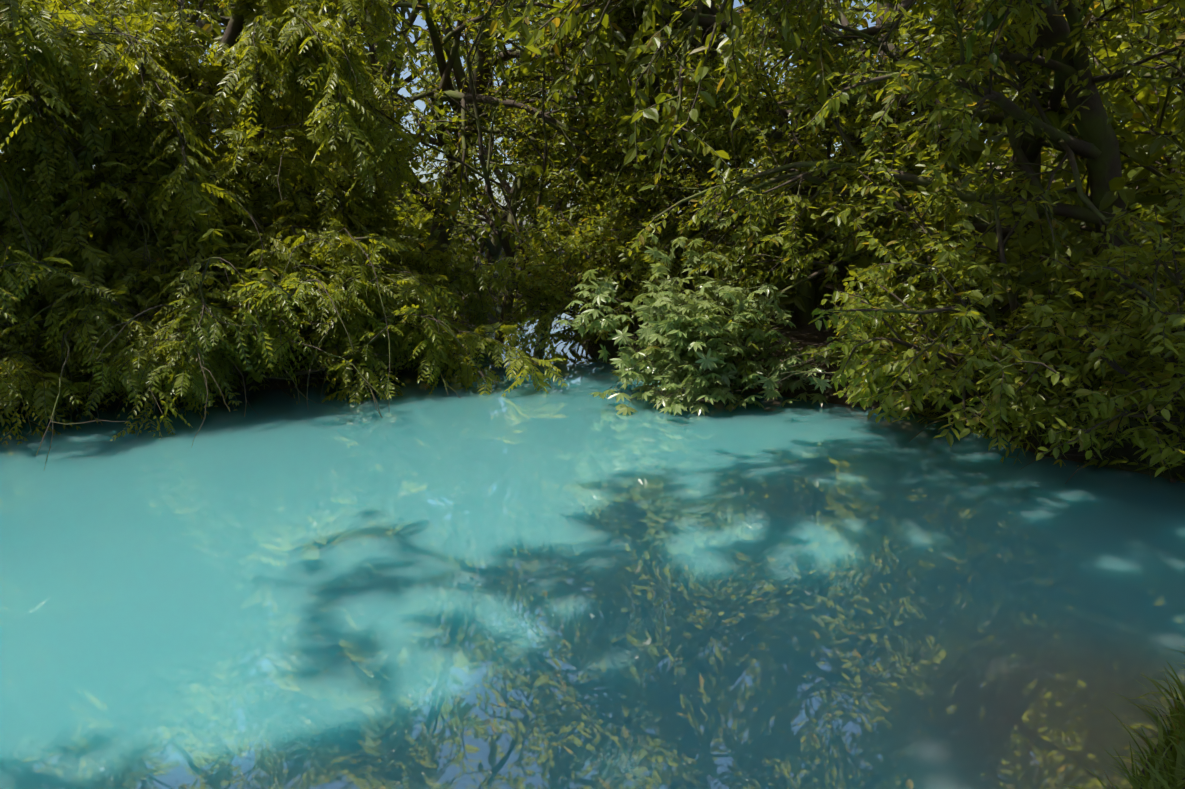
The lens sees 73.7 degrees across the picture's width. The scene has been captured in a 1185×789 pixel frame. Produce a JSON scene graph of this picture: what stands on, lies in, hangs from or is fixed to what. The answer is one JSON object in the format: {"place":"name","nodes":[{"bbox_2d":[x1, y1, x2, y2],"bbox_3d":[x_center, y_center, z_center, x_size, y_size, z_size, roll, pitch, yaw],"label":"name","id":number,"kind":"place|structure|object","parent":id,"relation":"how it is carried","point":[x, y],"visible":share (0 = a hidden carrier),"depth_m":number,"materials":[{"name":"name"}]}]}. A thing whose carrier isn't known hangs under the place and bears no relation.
{"place":"outdoors","nodes":[
{"label":"outdoors","id":0,"kind":"place"},
{"bbox_2d":[0,0,1178,226],"label":"sky","id":1,"kind":"structure","parent":0,"point":[421,105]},
{"bbox_2d":[0,287,1184,788],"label":"water","id":2,"kind":"structure","parent":0,"point":[572,583],"depth_m":4.57,"materials":[{"name":"teal liquid"}]},
{"bbox_2d":[18,226,1184,788],"bbox_3d":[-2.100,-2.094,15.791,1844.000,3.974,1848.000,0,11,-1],"label":"ground","id":3,"kind":"structure","parent":0,"point":[808,334],"depth_m":10.59,"materials":[{"name":"soil"}]},
{"bbox_2d":[0,203,93,353],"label":"mixed bush","id":4,"kind":"object","parent":3,"relation":"on","point":[37,237],"depth_m":9.01,"materials":[{"name":"green plant"}]},
{"bbox_2d":[0,230,100,426],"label":"bush","id":5,"kind":"object","parent":3,"relation":"on","point":[50,389],"visible":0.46,"depth_m":8.32,"materials":[{"name":"green plant"}]},
{"bbox_2d":[0,236,142,420],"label":"mixed bush","id":6,"kind":"object","parent":3,"relation":"on","point":[84,367],"visible":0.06,"depth_m":9.21,"materials":[{"name":"green plant"}]},
{"bbox_2d":[0,223,145,415],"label":"bush","id":7,"kind":"object","parent":3,"relation":"on","point":[42,302],"visible":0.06,"depth_m":9.20,"materials":[{"name":"green plant"}]},
{"bbox_2d":[52,208,102,251],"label":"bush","id":8,"kind":"object","parent":3,"relation":"on","point":[87,235],"visible":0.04,"depth_m":12.74,"materials":[{"name":"green plant"}]},
{"bbox_2d":[49,0,189,27],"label":"tree","id":9,"kind":"object","parent":3,"relation":"on","point":[100,2],"visible":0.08,"depth_m":12.67,"materials":[{"name":"green plant"}]},
{"bbox_2d":[0,0,251,406],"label":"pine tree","id":10,"kind":"object","parent":3,"relation":"on","point":[36,41],"visible":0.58,"depth_m":8.71,"materials":[{"name":"green plant"}]},
{"bbox_2d":[68,0,242,142],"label":"tree","id":11,"kind":"object","parent":3,"relation":"on","point":[223,27],"visible":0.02,"depth_m":26.48,"materials":[{"name":"green plant"}]},
{"bbox_2d":[0,148,320,419],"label":"bush","id":12,"kind":"object","parent":3,"relation":"on","point":[97,277],"visible":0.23,"depth_m":9.34,"materials":[{"name":"green plant"}]},
{"bbox_2d":[0,76,404,468],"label":"bush","id":13,"kind":"object","parent":3,"relation":"on","point":[192,309],"visible":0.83,"depth_m":8.60,"materials":[{"name":"green plant"}]},
{"bbox_2d":[0,32,407,240],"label":"tree","id":14,"kind":"object","parent":3,"relation":"on","point":[326,158],"visible":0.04,"depth_m":13.52,"materials":[{"name":"green plant"}]},
{"bbox_2d":[0,0,419,411],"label":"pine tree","id":15,"kind":"object","parent":3,"relation":"on","point":[199,188],"visible":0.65,"depth_m":9.82,"materials":[{"name":"green plant"}]},
{"bbox_2d":[84,162,337,251],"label":"bush","id":16,"kind":"object","parent":3,"relation":"on","point":[285,215],"depth_m":13.48,"materials":[{"name":"green plant"}]},
{"bbox_2d":[42,0,430,213],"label":"tree","id":17,"kind":"object","parent":3,"relation":"on","point":[205,24],"visible":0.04,"depth_m":14.79,"materials":[{"name":"green plant"}]},
{"bbox_2d":[106,1,391,145],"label":"tree","id":18,"kind":"object","parent":3,"relation":"on","point":[227,118],"depth_m":30.30,"materials":[{"name":"green plant"}]},
{"bbox_2d":[2,0,500,412],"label":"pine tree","id":19,"kind":"object","parent":3,"relation":"on","point":[272,47],"visible":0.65,"depth_m":10.38,"materials":[{"name":"green plant"}]},
{"bbox_2d":[63,203,439,390],"bbox_3d":[-4.313,-1.255,10.115,4.965,2.425,3.258,-3,12,-15],"label":"mixed bush","id":20,"kind":"object","parent":3,"relation":"on","point":[243,296],"visible":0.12,"depth_m":9.35,"materials":[{"name":"green plant"}]},
{"bbox_2d":[230,349,306,391],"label":"fern","id":21,"kind":"object","parent":3,"relation":"on","point":[281,370],"visible":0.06,"depth_m":10.78,"materials":[{"name":"green plant"}]},
{"bbox_2d":[216,159,321,232],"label":"bush","id":22,"kind":"object","parent":3,"relation":"on","point":[292,221],"visible":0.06,"depth_m":14.23,"materials":[{"name":"green plant"}]},
{"bbox_2d":[176,0,421,175],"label":"tree","id":23,"kind":"object","parent":3,"relation":"on","point":[245,127],"depth_m":30.42,"materials":[{"name":"green plant"}]},
{"bbox_2d":[210,112,388,238],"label":"bush","id":24,"kind":"object","parent":3,"relation":"on","point":[227,122],"depth_m":14.51,"materials":[{"name":"green plant"}]},
{"bbox_2d":[202,0,409,156],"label":"tree","id":25,"kind":"object","parent":3,"relation":"on","point":[214,34],"visible":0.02,"depth_m":28.77,"materials":[{"name":"green plant"}]},
{"bbox_2d":[219,0,525,215],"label":"tree","id":26,"kind":"object","parent":3,"relation":"on","point":[412,16],"visible":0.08,"depth_m":22.90,"materials":[{"name":"green plant"}]},
{"bbox_2d":[335,164,417,227],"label":"bush","id":27,"kind":"object","parent":3,"relation":"on","point":[406,201],"visible":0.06,"depth_m":23.79,"materials":[{"name":"green plant"}]},
{"bbox_2d":[318,187,478,268],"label":"bush","id":28,"kind":"object","parent":3,"relation":"on","point":[407,223],"visible":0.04,"depth_m":20.55,"materials":[{"name":"green plant"}]},
{"bbox_2d":[243,186,567,405],"bbox_3d":[-2.791,-1.393,11.120,4.609,3.225,4.010,-6,13,-26],"label":"bush","id":29,"kind":"object","parent":3,"relation":"on","point":[460,273],"visible":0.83,"depth_m":10.60,"materials":[{"name":"green plant"}]},
{"bbox_2d":[354,155,470,236],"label":"bush","id":30,"kind":"object","parent":3,"relation":"on","point":[428,183],"depth_m":24.64,"materials":[{"name":"green plant"}]},
{"bbox_2d":[378,186,473,272],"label":"bush","id":31,"kind":"object","parent":3,"relation":"on","point":[413,239],"visible":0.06,"depth_m":20.72,"materials":[{"name":"green plant"}]},
{"bbox_2d":[337,0,521,124],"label":"tree","id":32,"kind":"object","parent":3,"relation":"on","point":[409,78],"visible":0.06,"depth_m":32.82,"materials":[{"name":"green plant"}]},
{"bbox_2d":[373,334,489,372],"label":"shrub","id":33,"kind":"object","parent":3,"relation":"on","point":[405,364],"visible":0.02,"depth_m":12.57,"materials":[{"name":"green plant"}]},
{"bbox_2d":[182,0,731,307],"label":"inlet tree","id":34,"kind":"object","parent":3,"relation":"on","point":[442,49],"visible":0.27,"depth_m":13.71,"materials":[{"name":"green plant"}]},
{"bbox_2d":[395,144,575,270],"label":"bush","id":35,"kind":"object","parent":3,"relation":"on","point":[485,249],"visible":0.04,"depth_m":25.33,"materials":[{"name":"green plant"}]},
{"bbox_2d":[342,0,670,353],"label":"leaning tree","id":36,"kind":"object","parent":3,"relation":"on","point":[518,187],"visible":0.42,"depth_m":13.47,"materials":[{"name":"green plant"}]},
{"bbox_2d":[410,9,625,299],"bbox_3d":[-1.687,-6.540,20.796,6.708,8.574,6.818,0,11,-1],"label":"inlet tree","id":37,"kind":"object","parent":3,"relation":"on","point":[491,245],"visible":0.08,"depth_m":20.41,"materials":[{"name":"green plant"}]},
{"bbox_2d":[398,7,664,275],"bbox_3d":[-1.217,-8.093,26.174,7.432,9.233,8.816,5,13,24],"label":"inlet tree","id":38,"kind":"object","parent":3,"relation":"on","point":[436,153],"visible":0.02,"depth_m":24.89,"materials":[{"name":"green plant"}]},
{"bbox_2d":[464,235,647,356],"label":"broad bush","id":39,"kind":"object","parent":3,"relation":"on","point":[542,309],"visible":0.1,"depth_m":14.53,"materials":[{"name":"green plant"}]},
{"bbox_2d":[561,332,596,350],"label":"fern","id":40,"kind":"object","parent":3,"relation":"on","point":[582,340],"visible":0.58,"depth_m":14.39,"materials":[{"name":"green plant"}]},
{"bbox_2d":[470,0,694,297],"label":"broad tree","id":41,"kind":"object","parent":3,"relation":"on","point":[655,85],"visible":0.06,"depth_m":14.39,"materials":[{"name":"green plant"}]},
{"bbox_2d":[472,168,701,366],"bbox_3d":[-0.148,-1.929,12.537,3.790,3.373,3.481,0,11,-1],"label":"broad bush","id":42,"kind":"object","parent":3,"relation":"on","point":[540,280],"visible":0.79,"depth_m":12.50,"materials":[{"name":"green plant"}]},
{"bbox_2d":[582,322,632,348],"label":"fern","id":43,"kind":"object","parent":3,"relation":"on","point":[630,327],"visible":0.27,"depth_m":13.52,"materials":[{"name":"green plant"}]},
{"bbox_2d":[609,358,631,375],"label":"fern","id":44,"kind":"object","parent":3,"relation":"on","point":[611,361],"visible":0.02,"depth_m":12.07,"materials":[{"name":"green plant"}]},
{"bbox_2d":[501,0,777,290],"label":"inlet tree","id":45,"kind":"object","parent":3,"relation":"on","point":[718,51],"depth_m":20.83,"materials":[{"name":"green plant"}]},
{"bbox_2d":[521,0,772,217],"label":"tree","id":46,"kind":"object","parent":3,"relation":"on","point":[721,59],"visible":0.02,"depth_m":33.32,"materials":[{"name":"green plant"}]},
{"bbox_2d":[417,0,879,191],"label":"tree","id":47,"kind":"object","parent":3,"relation":"on","point":[731,27],"visible":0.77,"depth_m":10.38,"materials":[{"name":"green plant"}]},
{"bbox_2d":[544,0,790,311],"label":"broad tree","id":48,"kind":"object","parent":3,"relation":"on","point":[631,20],"visible":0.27,"depth_m":13.19,"materials":[{"name":"green plant"}]},
{"bbox_2d":[500,0,835,304],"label":"inlet tree","id":49,"kind":"object","parent":3,"relation":"on","point":[538,91],"visible":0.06,"depth_m":17.58,"materials":[{"name":"green plant"}]},
{"bbox_2d":[576,3,770,167],"bbox_3d":[3.052,-13.953,32.485,10.770,16.751,14.565,0,11,-1],"label":"tree","id":50,"kind":"object","parent":3,"relation":"on","point":[759,27],"depth_m":31.64,"materials":[{"name":"green plant"}]},
{"bbox_2d":[554,269,833,410],"bbox_3d":[1.418,-0.629,10.024,3.308,1.894,2.797,-5,12,-22],"label":"shrub","id":51,"kind":"object","parent":3,"relation":"on","point":[649,373],"visible":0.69,"depth_m":9.61,"materials":[{"name":"green plant"}]},
{"bbox_2d":[615,197,812,416],"bbox_3d":[1.481,-1.115,9.822,2.540,2.719,3.010,0,11,-1],"label":"shrub","id":52,"kind":"object","parent":3,"relation":"on","point":[741,300],"visible":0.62,"depth_m":9.45,"materials":[{"name":"green plant"}]},
{"bbox_2d":[658,173,778,295],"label":"bush","id":53,"kind":"object","parent":3,"relation":"on","point":[731,234],"visible":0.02,"depth_m":17.60,"materials":[{"name":"green plant"}]},
{"bbox_2d":[677,139,776,285],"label":"bush","id":54,"kind":"object","parent":3,"relation":"on","point":[686,166],"depth_m":21.95,"materials":[{"name":"green plant"}]},
{"bbox_2d":[689,200,794,284],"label":"bush","id":55,"kind":"object","parent":3,"relation":"on","point":[743,265],"depth_m":20.34,"materials":[{"name":"green plant"}]},
{"bbox_2d":[568,0,924,323],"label":"broad tree","id":56,"kind":"object","parent":3,"relation":"on","point":[713,79],"visible":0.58,"depth_m":11.69,"materials":[{"name":"green plant"}]},
{"bbox_2d":[672,0,854,190],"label":"tree","id":57,"kind":"object","parent":3,"relation":"on","point":[681,2],"visible":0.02,"depth_m":43.64,"materials":[{"name":"green plant"}]},
{"bbox_2d":[723,203,841,294],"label":"bush","id":58,"kind":"object","parent":3,"relation":"on","point":[769,266],"visible":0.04,"depth_m":16.80,"materials":[{"name":"green plant"}]},
{"bbox_2d":[686,124,910,279],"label":"bush","id":59,"kind":"object","parent":3,"relation":"on","point":[741,203],"depth_m":18.53,"materials":[{"name":"green plant"}]},
{"bbox_2d":[763,345,847,374],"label":"fern","id":60,"kind":"object","parent":3,"relation":"on","point":[831,359],"visible":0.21,"depth_m":10.18,"materials":[{"name":"green plant"}]},
{"bbox_2d":[761,5,911,111],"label":"tree","id":61,"kind":"object","parent":3,"relation":"on","point":[797,59],"depth_m":44.45,"materials":[{"name":"green plant"}]},
{"bbox_2d":[753,188,1008,318],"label":"bush","id":62,"kind":"object","parent":3,"relation":"on","point":[794,299],"visible":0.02,"depth_m":12.52,"materials":[{"name":"green plant"}]},
{"bbox_2d":[693,58,1088,312],"bbox_3d":[4.983,-3.269,12.666,6.689,4.617,5.850,-4,12,-20],"label":"bush","id":63,"kind":"object","parent":3,"relation":"on","point":[862,262],"visible":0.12,"depth_m":12.10,"materials":[{"name":"green plant"}]},
{"bbox_2d":[627,0,1184,336],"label":"broad tree","id":64,"kind":"object","parent":3,"relation":"on","point":[1097,146],"visible":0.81,"depth_m":7.78,"materials":[{"name":"green plant"}]},
{"bbox_2d":[749,93,1064,301],"bbox_3d":[5.281,-3.330,14.715,5.530,3.978,5.851,-2,12,-11],"label":"bush","id":65,"kind":"object","parent":3,"relation":"on","point":[820,233],"visible":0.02,"depth_m":13.45,"materials":[{"name":"green plant"}]},
{"bbox_2d":[745,263,1095,410],"bbox_3d":[3.631,-0.563,8.403,3.891,1.908,2.415,4,12,21],"label":"broad bush","id":66,"kind":"object","parent":3,"relation":"on","point":[907,335],"visible":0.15,"depth_m":8.34,"materials":[{"name":"green plant"}]},
{"bbox_2d":[896,406,944,423],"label":"fern","id":67,"kind":"object","parent":3,"relation":"on","point":[920,412],"visible":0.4,"depth_m":9.05,"materials":[{"name":"green plant"}]},
{"bbox_2d":[757,0,1106,124],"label":"tree","id":68,"kind":"object","parent":3,"relation":"on","point":[850,13],"visible":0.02,"depth_m":32.65,"materials":[{"name":"green plant"}]},
{"bbox_2d":[690,0,1184,384],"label":"broad tree","id":69,"kind":"object","parent":3,"relation":"on","point":[1115,24],"visible":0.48,"depth_m":9.30,"materials":[{"name":"green plant"}]},
{"bbox_2d":[702,0,1184,296],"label":"tree","id":70,"kind":"object","parent":3,"relation":"on","point":[1152,16],"visible":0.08,"depth_m":15.03,"materials":[{"name":"green plant"}]},
{"bbox_2d":[843,111,1055,168],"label":"bush","id":71,"kind":"object","parent":3,"relation":"on","point":[1005,142],"visible":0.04,"depth_m":16.61,"materials":[{"name":"green plant"}]},
{"bbox_2d":[816,0,1090,135],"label":"tree","id":72,"kind":"object","parent":3,"relation":"on","point":[861,5],"depth_m":37.23,"materials":[{"name":"green plant"}]},
{"bbox_2d":[832,0,1083,124],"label":"tree","id":73,"kind":"object","parent":3,"relation":"on","point":[1007,92],"visible":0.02,"depth_m":21.25,"materials":[{"name":"green plant"}]},
{"bbox_2d":[916,166,1021,254],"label":"bush","id":74,"kind":"object","parent":3,"relation":"on","point":[970,185],"depth_m":14.22,"materials":[{"name":"green plant"}]},
{"bbox_2d":[966,372,1002,431],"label":"fern","id":75,"kind":"object","parent":3,"relation":"on","point":[981,397],"depth_m":8.51,"materials":[{"name":"green plant"}]},
{"bbox_2d":[951,143,1024,271],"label":"bush","id":76,"kind":"object","parent":3,"relation":"on","point":[1007,179],"depth_m":14.78,"materials":[{"name":"green plant"}]},
{"bbox_2d":[809,111,1184,450],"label":"broad bush","id":77,"kind":"object","parent":3,"relation":"on","point":[970,262],"visible":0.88,"depth_m":7.30,"materials":[{"name":"green plant"}]},
{"bbox_2d":[832,160,1184,483],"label":"broad bush","id":78,"kind":"object","parent":3,"relation":"on","point":[1140,319],"visible":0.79,"depth_m":6.15,"materials":[{"name":"green plant"}]},
{"bbox_2d":[949,153,1086,214],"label":"bush","id":79,"kind":"object","parent":3,"relation":"on","point":[1003,166],"visible":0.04,"depth_m":15.08,"materials":[{"name":"green plant"}]},
{"bbox_2d":[972,175,1063,263],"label":"bush","id":80,"kind":"object","parent":3,"relation":"on","point":[988,192],"visible":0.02,"depth_m":13.77,"materials":[{"name":"green plant"}]},
{"bbox_2d":[856,0,1184,333],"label":"tree","id":81,"kind":"object","parent":3,"relation":"on","point":[1152,135],"visible":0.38,"depth_m":8.83,"materials":[{"name":"green plant"}]},
{"bbox_2d":[964,0,1093,69],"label":"tree","id":82,"kind":"object","parent":3,"relation":"on","point":[988,23],"visible":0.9,"depth_m":6.15,"materials":[{"name":"green plant"}]},
{"bbox_2d":[904,265,1184,466],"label":"mixed bush","id":83,"kind":"object","parent":3,"relation":"on","point":[1096,383],"visible":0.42,"depth_m":7.07,"materials":[{"name":"green plant"}]},
{"bbox_2d":[979,106,1124,164],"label":"bush","id":84,"kind":"object","parent":3,"relation":"on","point":[1009,157],"visible":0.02,"depth_m":16.42,"materials":[{"name":"green plant"}]},
{"bbox_2d":[951,0,1179,144],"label":"tree","id":85,"kind":"object","parent":3,"relation":"on","point":[1151,31],"visible":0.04,"depth_m":19.84,"materials":[{"name":"green plant"}]},
{"bbox_2d":[971,0,1168,124],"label":"tree","id":86,"kind":"object","parent":3,"relation":"on","point":[987,102],"depth_m":33.39,"materials":[{"name":"green plant"}]},
{"bbox_2d":[1014,397,1131,467],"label":"bush","id":87,"kind":"object","parent":3,"relation":"on","point":[1036,430],"visible":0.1,"depth_m":7.18,"materials":[{"name":"green plant"}]},
{"bbox_2d":[972,148,1180,326],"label":"bush","id":88,"kind":"object","parent":3,"relation":"on","point":[1077,240],"visible":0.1,"depth_m":10.57,"materials":[{"name":"green plant"}]},
{"bbox_2d":[1001,43,1184,270],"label":"tree","id":89,"kind":"object","parent":3,"relation":"on","point":[1004,129],"visible":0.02,"depth_m":12.51,"materials":[{"name":"green plant"}]},
{"bbox_2d":[1012,153,1184,303],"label":"bush","id":90,"kind":"object","parent":3,"relation":"on","point":[1078,285],"visible":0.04,"depth_m":11.21,"materials":[{"name":"green plant"}]},
{"bbox_2d":[1021,0,1184,264],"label":"tree","id":91,"kind":"object","parent":3,"relation":"on","point":[1162,18],"visible":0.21,"depth_m":10.31,"materials":[{"name":"green plant"}]},
{"bbox_2d":[1063,0,1184,121],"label":"tree","id":92,"kind":"object","parent":3,"relation":"on","point":[1146,4],"visible":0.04,"depth_m":19.63,"materials":[{"name":"green plant"}]},
{"bbox_2d":[1078,456,1184,482],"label":"fern","id":93,"kind":"object","parent":3,"relation":"on","point":[1105,462],"visible":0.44,"depth_m":6.86,"materials":[{"name":"green plant"}]},
{"bbox_2d":[1064,646,1184,788],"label":"bank grass","id":94,"kind":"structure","parent":0,"point":[1158,772],"depth_m":2.83,"materials":[{"name":"green plant"}]}
]}

